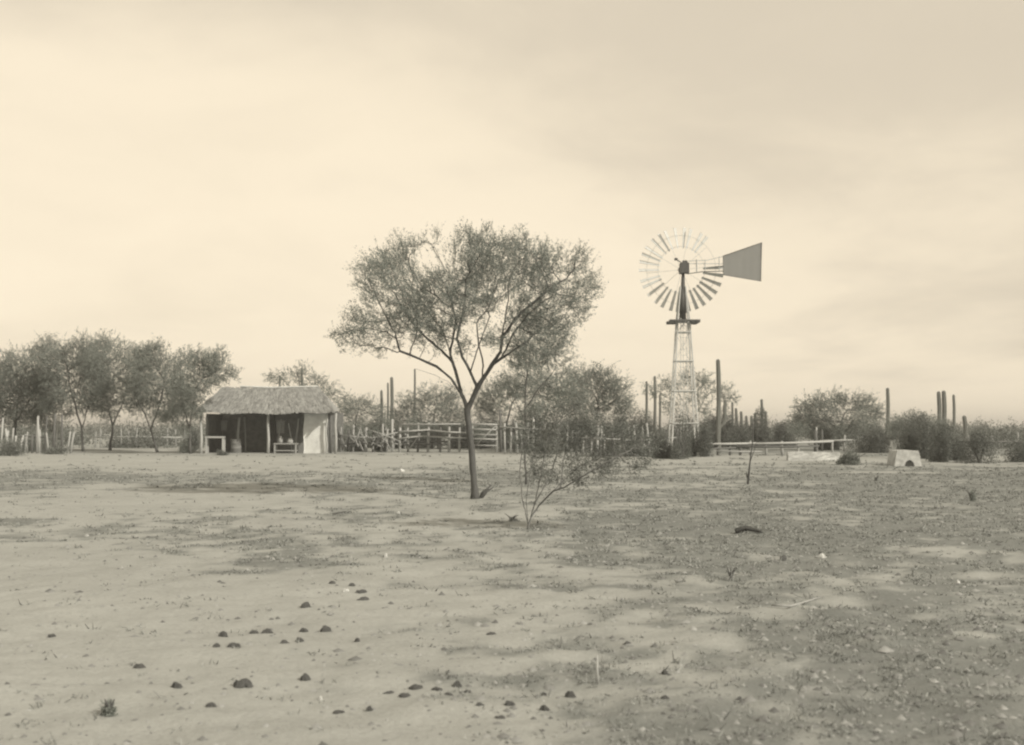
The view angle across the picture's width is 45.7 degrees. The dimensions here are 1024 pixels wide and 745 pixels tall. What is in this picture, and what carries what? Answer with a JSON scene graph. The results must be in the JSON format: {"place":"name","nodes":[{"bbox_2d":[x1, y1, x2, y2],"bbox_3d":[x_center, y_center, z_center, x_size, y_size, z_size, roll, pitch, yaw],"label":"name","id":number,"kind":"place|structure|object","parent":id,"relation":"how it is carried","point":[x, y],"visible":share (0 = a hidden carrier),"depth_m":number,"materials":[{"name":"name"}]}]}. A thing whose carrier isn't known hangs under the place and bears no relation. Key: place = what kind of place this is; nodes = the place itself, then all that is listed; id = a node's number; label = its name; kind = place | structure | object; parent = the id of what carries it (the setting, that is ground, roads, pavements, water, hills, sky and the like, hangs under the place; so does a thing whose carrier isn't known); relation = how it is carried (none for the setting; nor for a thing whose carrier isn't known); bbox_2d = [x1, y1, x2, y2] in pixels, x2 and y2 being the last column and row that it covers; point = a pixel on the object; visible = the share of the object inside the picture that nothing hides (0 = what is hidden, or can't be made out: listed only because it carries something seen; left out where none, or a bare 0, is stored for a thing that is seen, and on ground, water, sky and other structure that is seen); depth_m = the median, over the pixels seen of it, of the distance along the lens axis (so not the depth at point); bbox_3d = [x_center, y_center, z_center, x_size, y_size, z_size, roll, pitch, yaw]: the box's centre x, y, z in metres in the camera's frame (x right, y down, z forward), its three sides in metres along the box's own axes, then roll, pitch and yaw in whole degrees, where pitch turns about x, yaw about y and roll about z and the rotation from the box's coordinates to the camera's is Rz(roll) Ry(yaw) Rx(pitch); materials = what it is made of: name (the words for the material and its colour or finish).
{"place":"outdoors","nodes":[
{"label":"outdoors","id":0,"kind":"place"},
{"bbox_2d":[0,426,1023,744],"bbox_3d":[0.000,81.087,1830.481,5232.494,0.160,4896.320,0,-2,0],"label":"ground","id":1,"kind":"structure","parent":0,"point":[114,618],"depth_m":10.86,"materials":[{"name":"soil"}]},
{"bbox_2d":[0,437,29,455],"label":"bush","id":2,"kind":"object","parent":1,"relation":"on","point":[12,450],"visible":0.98,"depth_m":63.21,"materials":[{"name":"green plant"}]},
{"bbox_2d":[8,434,52,451],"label":"bush","id":3,"kind":"object","parent":1,"relation":"on","point":[34,445],"visible":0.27,"depth_m":74.07,"materials":[{"name":"grey plant"}]},
{"bbox_2d":[0,331,71,441],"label":"mesquite tree","id":4,"kind":"object","parent":1,"relation":"on","point":[11,375],"visible":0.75,"depth_m":76.12,"materials":[{"name":"grey plant"}]},
{"bbox_2d":[0,413,74,453],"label":"stake fence","id":5,"kind":"object","parent":1,"relation":"on","point":[38,441],"visible":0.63,"depth_m":69.64,"materials":[{"name":"grey wood"}]},
{"bbox_2d":[40,445,70,453],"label":"bush","id":6,"kind":"object","parent":1,"relation":"on","point":[54,450],"visible":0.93,"depth_m":67.07,"materials":[{"name":"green plant"}]},
{"bbox_2d":[26,325,121,451],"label":"mesquite tree","id":7,"kind":"object","parent":1,"relation":"on","point":[49,362],"visible":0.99,"depth_m":74.56,"materials":[{"name":"grey plant"}]},
{"bbox_2d":[94,698,117,716],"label":"grass tuft","id":8,"kind":"object","parent":1,"relation":"on","point":[108,709],"visible":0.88,"depth_m":6.68,"materials":[{"name":"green plant"}]},
{"bbox_2d":[66,328,158,449],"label":"mesquite tree","id":9,"kind":"object","parent":1,"relation":"on","point":[103,342],"visible":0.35,"depth_m":77.35,"materials":[{"name":"grey plant"}]},
{"bbox_2d":[103,440,140,447],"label":"bush","id":10,"kind":"object","parent":1,"relation":"on","point":[115,444],"visible":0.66,"depth_m":86.17,"materials":[{"name":"grey plant"}]},
{"bbox_2d":[89,428,185,447],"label":"brush fence","id":11,"kind":"object","parent":1,"relation":"on","point":[100,437],"visible":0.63,"depth_m":86.29,"materials":[{"name":"grey wood"}]},
{"bbox_2d":[111,331,191,451],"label":"mesquite tree","id":12,"kind":"object","parent":1,"relation":"on","point":[137,383],"visible":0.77,"depth_m":73.30,"materials":[{"name":"grey plant"}]},
{"bbox_2d":[171,682,182,688],"bbox_3d":[-2.027,1.890,7.345,0.077,0.046,0.060,0,-3,8],"label":"dark clod","id":13,"kind":"object","parent":1,"relation":"on","point":[177,685],"visible":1,"depth_m":7.33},
{"bbox_2d":[176,439,196,452],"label":"bush","id":14,"kind":"object","parent":1,"relation":"on","point":[184,449],"visible":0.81,"depth_m":69.53,"materials":[{"name":"grey plant"}]},
{"bbox_2d":[180,424,199,449],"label":"bush","id":15,"kind":"object","parent":1,"relation":"on","point":[194,435],"visible":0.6,"depth_m":78.23,"materials":[{"name":"grey plant"}]},
{"bbox_2d":[154,342,244,453],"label":"mesquite tree","id":16,"kind":"object","parent":1,"relation":"on","point":[212,363],"visible":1,"depth_m":68.06,"materials":[{"name":"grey plant"}]},
{"bbox_2d":[205,436,225,452],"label":"table","id":17,"kind":"object","parent":1,"relation":"on","point":[207,443],"visible":0.79,"depth_m":69.03,"materials":[{"name":"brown wood"}]},
{"bbox_2d":[215,449,229,455],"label":"bush","id":18,"kind":"object","parent":1,"relation":"on","point":[220,452],"visible":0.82,"depth_m":66.08,"materials":[{"name":"plant"}]},
{"bbox_2d":[230,439,240,452],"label":"metal drum","id":19,"kind":"object","parent":1,"relation":"on","point":[235,445],"visible":0.85,"depth_m":69.49,"materials":[{"name":"metal"}]},
{"bbox_2d":[233,678,252,687],"bbox_3d":[-1.628,1.885,7.362,0.124,0.061,0.083,0,-2,-1],"label":"dark clod","id":20,"kind":"object","parent":1,"relation":"on","point":[244,683],"visible":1,"depth_m":7.35,"materials":[{"name":"soil"}]},
{"bbox_2d":[197,385,343,453],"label":"thatched hut","id":21,"kind":"object","parent":1,"relation":"on","point":[262,409],"visible":0.97,"depth_m":70.77,"materials":[{"name":"grey wood"}]},
{"bbox_2d":[220,420,226,430],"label":"hanging cloth","id":22,"kind":"object","parent":21,"relation":"hanging from","point":[223,425],"visible":1,"depth_m":71.81,"materials":[{"name":"brown fabric"}]},
{"bbox_2d":[275,420,284,432],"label":"hanging cloth","id":23,"kind":"object","parent":21,"relation":"hanging from","point":[282,427],"visible":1,"depth_m":71.41,"materials":[{"name":"brown fabric"}]},
{"bbox_2d":[273,443,298,452],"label":"work table","id":24,"kind":"object","parent":1,"relation":"on","point":[276,450],"visible":0.88,"depth_m":69.25,"materials":[{"name":"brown wood"}]},
{"bbox_2d":[300,673,310,680],"bbox_3d":[-1.295,1.900,7.574,0.058,0.056,0.096,2,-3,-36],"label":"dark clod","id":25,"kind":"object","parent":1,"relation":"on","point":[305,677],"visible":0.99,"depth_m":7.55,"materials":[{"name":"soil"}]},
{"bbox_2d":[260,360,357,410],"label":"mesquite tree","id":26,"kind":"object","parent":1,"relation":"on","point":[270,375],"visible":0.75,"depth_m":81.91,"materials":[{"name":"grey plant"}]},
{"bbox_2d":[343,429,368,451],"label":"bush","id":27,"kind":"object","parent":1,"relation":"on","point":[357,448],"visible":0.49,"depth_m":74.66,"materials":[{"name":"grey plant"}]},
{"bbox_2d":[337,392,399,440],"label":"mesquite tree","id":28,"kind":"object","parent":1,"relation":"on","point":[361,403],"visible":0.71,"depth_m":79.41,"materials":[{"name":"grey plant"}]},
{"bbox_2d":[367,413,389,447],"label":"bush","id":29,"kind":"object","parent":1,"relation":"on","point":[375,419],"visible":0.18,"depth_m":87.23,"materials":[{"name":"grey plant"}]},
{"bbox_2d":[374,433,388,451],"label":"bush","id":30,"kind":"object","parent":1,"relation":"on","point":[378,449],"visible":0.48,"depth_m":74.21,"materials":[{"name":"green plant"}]},
{"bbox_2d":[380,390,382,432],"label":"columnar cactus","id":31,"kind":"object","parent":1,"relation":"on","point":[381,396],"visible":0.28,"depth_m":91.91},
{"bbox_2d":[387,377,393,444],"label":"columnar cactus","id":32,"kind":"object","parent":1,"relation":"on","point":[391,390],"visible":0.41,"depth_m":87.99,"materials":[{"name":"plant"}]},
{"bbox_2d":[333,419,466,451],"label":"pole corral","id":33,"kind":"object","parent":1,"relation":"on","point":[381,442],"visible":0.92,"depth_m":73.20,"materials":[{"name":"grey wood"}]},
{"bbox_2d":[414,369,415,446],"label":"columnar cactus","id":34,"kind":"object","parent":1,"relation":"on","point":[415,388],"visible":0.45,"depth_m":90.00,"materials":[{"name":"plant"}]},
{"bbox_2d":[408,684,422,689],"bbox_3d":[-0.582,1.889,7.311,0.088,0.031,0.068,-1,-3,14],"label":"dark clod","id":35,"kind":"object","parent":1,"relation":"on","point":[415,687],"visible":1,"depth_m":7.29,"materials":[{"name":"soil"}]},
{"bbox_2d":[384,379,473,448],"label":"mesquite tree","id":36,"kind":"object","parent":1,"relation":"on","point":[451,396],"visible":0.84,"depth_m":84.29,"materials":[{"name":"grey plant"}]},
{"bbox_2d":[384,423,524,448],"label":"pole corral","id":37,"kind":"object","parent":1,"relation":"on","point":[437,441],"visible":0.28,"depth_m":82.18,"materials":[{"name":"grey wood"}]},
{"bbox_2d":[451,420,473,448],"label":"bush","id":38,"kind":"object","parent":1,"relation":"on","point":[462,445],"visible":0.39,"depth_m":84.33,"materials":[{"name":"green plant"}]},
{"bbox_2d":[324,216,608,498],"bbox_3d":[-1.033,-0.314,26.859,6.286,6.307,4.682,0,-2,0],"label":"mesquite tree","id":39,"kind":"object","parent":1,"relation":"on","point":[528,319],"visible":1,"depth_m":26.38,"materials":[{"name":"grey plant"}]},
{"bbox_2d":[470,485,493,497],"bbox_3d":[-0.665,2.650,26.826,0.520,0.334,0.163,0,-2,0],"label":"tree stub","id":40,"kind":"object","parent":1,"relation":"on","point":[484,492],"visible":0.77,"depth_m":26.84,"materials":[{"name":"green plant"}]},
{"bbox_2d":[465,418,499,447],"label":"bush","id":41,"kind":"object","parent":1,"relation":"on","point":[482,440],"visible":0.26,"depth_m":84.84,"materials":[{"name":"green plant"}]},
{"bbox_2d":[472,423,497,451],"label":"pole gate","id":42,"kind":"structure","parent":1,"relation":"on","point":[496,439],"depth_m":72.69,"materials":[{"name":"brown wood"}]},
{"bbox_2d":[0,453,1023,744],"bbox_3d":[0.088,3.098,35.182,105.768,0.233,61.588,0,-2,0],"label":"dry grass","id":43,"kind":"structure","parent":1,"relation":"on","point":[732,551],"depth_m":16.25,"materials":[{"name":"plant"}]},
{"bbox_2d":[0,413,1023,448],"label":"scrub","id":44,"kind":"object","parent":1,"relation":"on","point":[1002,435],"visible":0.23,"depth_m":101.11,"materials":[{"name":"grey plant"}]},
{"bbox_2d":[470,365,562,449],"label":"mesquite tree","id":45,"kind":"object","parent":1,"relation":"on","point":[484,402],"visible":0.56,"depth_m":79.68,"materials":[{"name":"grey plant"}]},
{"bbox_2d":[499,409,558,451],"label":"palisade","id":46,"kind":"object","parent":1,"relation":"on","point":[504,435],"visible":0.35,"depth_m":72.69,"materials":[{"name":"grey wood"}]},
{"bbox_2d":[522,400,550,449],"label":"bush","id":47,"kind":"object","parent":1,"relation":"on","point":[535,427],"visible":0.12,"depth_m":77.62,"materials":[{"name":"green plant"}]},
{"bbox_2d":[493,329,595,483],"bbox_3d":[0.860,0.944,33.566,2.847,4.382,2.210,0,-2,0],"label":"young tree","id":48,"kind":"object","parent":1,"relation":"on","point":[564,391],"visible":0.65,"depth_m":33.63,"materials":[{"name":"grey plant"}]},
{"bbox_2d":[531,425,568,453],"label":"bush","id":49,"kind":"object","parent":1,"relation":"on","point":[546,437],"visible":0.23,"depth_m":69.00,"materials":[{"name":"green plant"}]},
{"bbox_2d":[565,691,575,697],"bbox_3d":[0.344,1.899,7.162,0.066,0.051,0.058,0,-2,-4],"label":"dark clod","id":50,"kind":"object","parent":1,"relation":"on","point":[569,694],"visible":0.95,"depth_m":7.15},
{"bbox_2d":[548,410,596,451],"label":"bush","id":51,"kind":"object","parent":1,"relation":"on","point":[588,442],"visible":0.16,"depth_m":73.44,"materials":[{"name":"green plant"}]},
{"bbox_2d":[503,390,670,529],"bbox_3d":[1.200,1.408,19.203,2.675,2.242,1.692,0,-2,0],"label":"bare shrub","id":52,"kind":"object","parent":1,"relation":"on","point":[576,439],"visible":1,"depth_m":19.00,"materials":[{"name":"grey plant"}]},
{"bbox_2d":[544,359,638,442],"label":"mesquite tree","id":53,"kind":"object","parent":1,"relation":"on","point":[600,388],"visible":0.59,"depth_m":73.35,"materials":[{"name":"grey plant"}]},
{"bbox_2d":[596,655,598,682],"bbox_3d":[0.522,1.814,7.436,0.020,0.170,0.014,-1,-3,30],"label":"fallen stick","id":54,"kind":"object","parent":1,"relation":"on","point":[597,677],"visible":1,"depth_m":7.43,"materials":[{"name":"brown wood"}]},
{"bbox_2d":[588,430,623,455],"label":"bush","id":55,"kind":"object","parent":1,"relation":"on","point":[606,442],"visible":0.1,"depth_m":64.85,"materials":[{"name":"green plant"}]},
{"bbox_2d":[566,423,677,456],"bbox_3d":[5.690,3.534,62.884,5.842,1.849,0.386,0,-2,0],"label":"palisade","id":56,"kind":"object","parent":1,"relation":"on","point":[597,441],"visible":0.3,"depth_m":62.81,"materials":[{"name":"grey wood"}]},
{"bbox_2d":[613,407,651,448],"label":"bush","id":57,"kind":"object","parent":1,"relation":"on","point":[640,415],"visible":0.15,"depth_m":77.63,"materials":[{"name":"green plant"}]},
{"bbox_2d":[623,423,659,456],"bbox_3d":[6.686,3.565,63.024,2.320,1.904,1.382,1,-3,-14],"label":"bush","id":58,"kind":"object","parent":1,"relation":"on","point":[625,455],"visible":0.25,"depth_m":62.71,"materials":[{"name":"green plant"}]},
{"bbox_2d":[645,381,647,431],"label":"columnar cactus","id":59,"kind":"object","parent":1,"relation":"on","point":[646,402],"visible":0.48,"depth_m":79.96,"materials":[{"name":"plant"}]},
{"bbox_2d":[638,409,657,436],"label":"bush","id":60,"kind":"object","parent":1,"relation":"on","point":[651,426],"visible":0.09,"depth_m":87.17,"materials":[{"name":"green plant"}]},
{"bbox_2d":[653,376,660,436],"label":"columnar cactus","id":61,"kind":"object","parent":1,"relation":"on","point":[654,415],"visible":0.58,"depth_m":83.91,"materials":[{"name":"plant"}]},
{"bbox_2d":[647,427,676,458],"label":"bush","id":62,"kind":"object","parent":1,"relation":"on","point":[664,454],"visible":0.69,"depth_m":58.88,"materials":[{"name":"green plant"}]},
{"bbox_2d":[662,406,699,439],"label":"bush","id":63,"kind":"object","parent":1,"relation":"on","point":[691,430],"visible":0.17,"depth_m":82.64,"materials":[{"name":"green plant"}]},
{"bbox_2d":[669,412,694,459],"bbox_3d":[8.128,3.064,57.842,1.044,2.378,1.441,-2,-3,33],"label":"bush","id":64,"kind":"object","parent":1,"relation":"on","point":[678,453],"visible":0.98,"depth_m":57.83,"materials":[{"name":"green plant"}]},
{"bbox_2d":[640,363,740,431],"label":"mesquite tree","id":65,"kind":"object","parent":1,"relation":"on","point":[705,380],"visible":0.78,"depth_m":75.28,"materials":[{"name":"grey plant"}]},
{"bbox_2d":[639,227,761,451],"bbox_3d":[9.825,-1.622,63.171,6.295,12.130,1.678,0,-2,0],"label":"windmill","id":66,"kind":"object","parent":1,"relation":"on","point":[745,263],"visible":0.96,"depth_m":63.09,"materials":[{"name":"metal"}]},
{"bbox_2d":[687,418,713,456],"bbox_3d":[9.540,3.334,61.712,1.453,2.261,1.207,0,-2,0],"label":"bush","id":67,"kind":"object","parent":1,"relation":"on","point":[699,441],"visible":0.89,"depth_m":61.52,"materials":[{"name":"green plant"}]},
{"bbox_2d":[700,413,723,447],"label":"bush","id":68,"kind":"object","parent":1,"relation":"on","point":[713,422],"visible":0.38,"depth_m":86.71,"materials":[{"name":"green plant"}]},
{"bbox_2d":[716,359,726,453],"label":"columnar cactus","id":69,"kind":"object","parent":1,"relation":"on","point":[719,424],"visible":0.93,"depth_m":69.89,"materials":[{"name":"plant"}]},
{"bbox_2d":[721,404,739,446],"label":"bush","id":70,"kind":"object","parent":1,"relation":"on","point":[729,422],"visible":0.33,"depth_m":86.43,"materials":[{"name":"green plant"}]},
{"bbox_2d":[726,565,736,580],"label":"bush","id":71,"kind":"object","parent":1,"relation":"on","point":[730,573],"visible":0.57,"depth_m":12.54,"materials":[{"name":"plant"}]},
{"bbox_2d":[721,417,755,448],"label":"bush","id":72,"kind":"object","parent":1,"relation":"on","point":[737,437],"visible":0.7,"depth_m":82.38,"materials":[{"name":"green plant"}]},
{"bbox_2d":[731,403,747,433],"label":"columnar cactus","id":73,"kind":"object","parent":1,"relation":"on","point":[736,414],"visible":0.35,"depth_m":89.88,"materials":[{"name":"plant"}]},
{"bbox_2d":[735,526,762,532],"bbox_3d":[3.491,2.334,17.941,0.234,0.113,0.504,1,-3,-12],"label":"fallen log","id":74,"kind":"object","parent":1,"relation":"on","point":[743,529],"visible":1,"depth_m":18.11,"materials":[{"name":"wood"}]},
{"bbox_2d":[746,419,757,483],"bbox_3d":[6.527,2.178,33.106,0.305,1.830,0.226,0,-2,0],"label":"bare sapling","id":75,"kind":"object","parent":1,"relation":"on","point":[748,475],"visible":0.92,"depth_m":33.12,"materials":[{"name":"grey plant"}]},
{"bbox_2d":[681,427,833,455],"bbox_3d":[13.049,3.684,64.132,9.236,1.617,0.263,1,-3,-20],"label":"rail fence","id":76,"kind":"object","parent":1,"relation":"on","point":[781,443],"visible":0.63,"depth_m":64.25,"materials":[{"name":"grey wood"}]},
{"bbox_2d":[750,399,766,439],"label":"columnar cactus","id":77,"kind":"object","parent":1,"relation":"on","point":[761,405],"visible":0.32,"depth_m":91.88,"materials":[{"name":"plant"}]},
{"bbox_2d":[747,406,774,447],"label":"bush","id":78,"kind":"object","parent":1,"relation":"on","point":[761,436],"visible":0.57,"depth_m":86.06,"materials":[{"name":"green plant"}]},
{"bbox_2d":[771,421,795,447],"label":"bush","id":79,"kind":"object","parent":1,"relation":"on","point":[780,434],"visible":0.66,"depth_m":86.15,"materials":[{"name":"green plant"}]},
{"bbox_2d":[771,596,820,606],"bbox_3d":[2.600,2.044,10.832,0.148,0.056,0.939,-2,-3,41],"label":"fallen stick","id":80,"kind":"object","parent":1,"relation":"on","point":[781,605],"visible":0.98,"depth_m":10.57,"materials":[{"name":"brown wood"}]},
{"bbox_2d":[811,427,841,449],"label":"bush","id":81,"kind":"object","parent":1,"relation":"on","point":[826,446],"visible":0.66,"depth_m":77.62,"materials":[{"name":"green plant"}]},
{"bbox_2d":[784,385,890,448],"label":"mesquite tree","id":82,"kind":"object","parent":1,"relation":"on","point":[808,418],"visible":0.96,"depth_m":77.43,"materials":[{"name":"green plant"}]},
{"bbox_2d":[836,450,865,464],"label":"bush","id":83,"kind":"object","parent":1,"relation":"on","point":[848,459],"visible":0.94,"depth_m":48.43,"materials":[{"name":"grey plant"}]},
{"bbox_2d":[845,422,891,452],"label":"bush","id":84,"kind":"object","parent":1,"relation":"on","point":[875,443],"visible":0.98,"depth_m":70.53,"materials":[{"name":"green plant"}]},
{"bbox_2d":[885,388,889,445],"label":"columnar cactus","id":85,"kind":"object","parent":1,"relation":"on","point":[887,402],"visible":0.62,"depth_m":95.93,"materials":[{"name":"plant"}]},
{"bbox_2d":[887,450,921,465],"bbox_3d":[15.603,3.409,48.406,1.086,0.651,1.019,0,-2,0],"label":"adobe oven","id":86,"kind":"object","parent":1,"relation":"on","point":[903,457],"visible":0.95,"depth_m":47.91,"materials":[{"name":"white concrete"}]},
{"bbox_2d":[893,418,920,450],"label":"bush","id":87,"kind":"object","parent":1,"relation":"on","point":[910,442],"visible":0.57,"depth_m":59.93,"materials":[{"name":"grey plant"}]},
{"bbox_2d":[899,407,935,452],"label":"bush","id":88,"kind":"object","parent":1,"relation":"on","point":[913,416],"visible":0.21,"depth_m":69.75,"materials":[{"name":"grey plant"}]},
{"bbox_2d":[819,430,1021,450],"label":"rail fence","id":89,"kind":"object","parent":1,"relation":"on","point":[844,440],"visible":0.32,"depth_m":74.67,"materials":[{"name":"grey wood"}]},
{"bbox_2d":[882,407,959,443],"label":"mesquite tree","id":90,"kind":"object","parent":1,"relation":"on","point":[891,426],"visible":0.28,"depth_m":73.55,"materials":[{"name":"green plant"}]},
{"bbox_2d":[914,414,939,458],"bbox_3d":[20.293,3.139,59.347,1.358,2.460,0.951,1,-3,-23],"label":"bush","id":91,"kind":"object","parent":1,"relation":"on","point":[923,439],"visible":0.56,"depth_m":59.15,"materials":[{"name":"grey plant"}]},
{"bbox_2d":[924,421,954,461],"bbox_3d":[18.463,3.043,52.662,1.322,1.929,1.226,0,-2,0],"label":"bush","id":92,"kind":"object","parent":1,"relation":"on","point":[942,440],"visible":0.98,"depth_m":52.44,"materials":[{"name":"grey plant"}]},
{"bbox_2d":[937,390,946,424],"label":"columnar cactus","id":93,"kind":"object","parent":1,"relation":"on","point":[942,408],"visible":0.5,"depth_m":89.91,"materials":[{"name":"plant"}]},
{"bbox_2d":[927,415,962,450],"bbox_3d":[22.596,3.389,63.984,1.974,2.257,1.574,0,-2,0],"label":"bush","id":94,"kind":"object","parent":1,"relation":"on","point":[954,428],"visible":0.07,"depth_m":63.68,"materials":[{"name":"grey plant"}]},
{"bbox_2d":[952,394,955,434],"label":"columnar cactus","id":95,"kind":"object","parent":1,"relation":"on","point":[954,408],"visible":0.52,"depth_m":92.89,"materials":[{"name":"plant"}]},
{"bbox_2d":[945,427,973,460],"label":"bush","id":96,"kind":"object","parent":1,"relation":"on","point":[955,447],"visible":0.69,"depth_m":54.96,"materials":[{"name":"grey plant"}]},
{"bbox_2d":[962,415,967,443],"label":"columnar cactus","id":97,"kind":"object","parent":1,"relation":"on","point":[965,425],"visible":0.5,"depth_m":85.74,"materials":[{"name":"plant"}]},
{"bbox_2d":[968,490,978,500],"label":"bush","id":98,"kind":"object","parent":1,"relation":"on","point":[972,495],"visible":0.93,"depth_m":25.40,"materials":[{"name":"grey plant"}]},
{"bbox_2d":[956,423,1001,462],"bbox_3d":[19.687,3.009,51.292,1.869,1.863,1.130,-1,-3,20],"label":"bush","id":99,"kind":"object","parent":1,"relation":"on","point":[976,452],"visible":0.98,"depth_m":51.24,"materials":[{"name":"grey plant"}]},
{"bbox_2d":[1001,432,1023,461],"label":"bush","id":100,"kind":"object","parent":1,"relation":"on","point":[1019,455],"visible":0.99,"depth_m":52.33,"materials":[{"name":"grey plant"}]},
{"bbox_2d":[0,0,1023,425],"label":"sky","id":101,"kind":"structure","parent":0,"point":[183,172],"materials":[{"name":"beige"}]},
{"bbox_2d":[786,451,839,460],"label":"wall","id":102,"kind":"structure","parent":0,"point":[807,456],"depth_m":54.89,"materials":[{"name":"concrete"}]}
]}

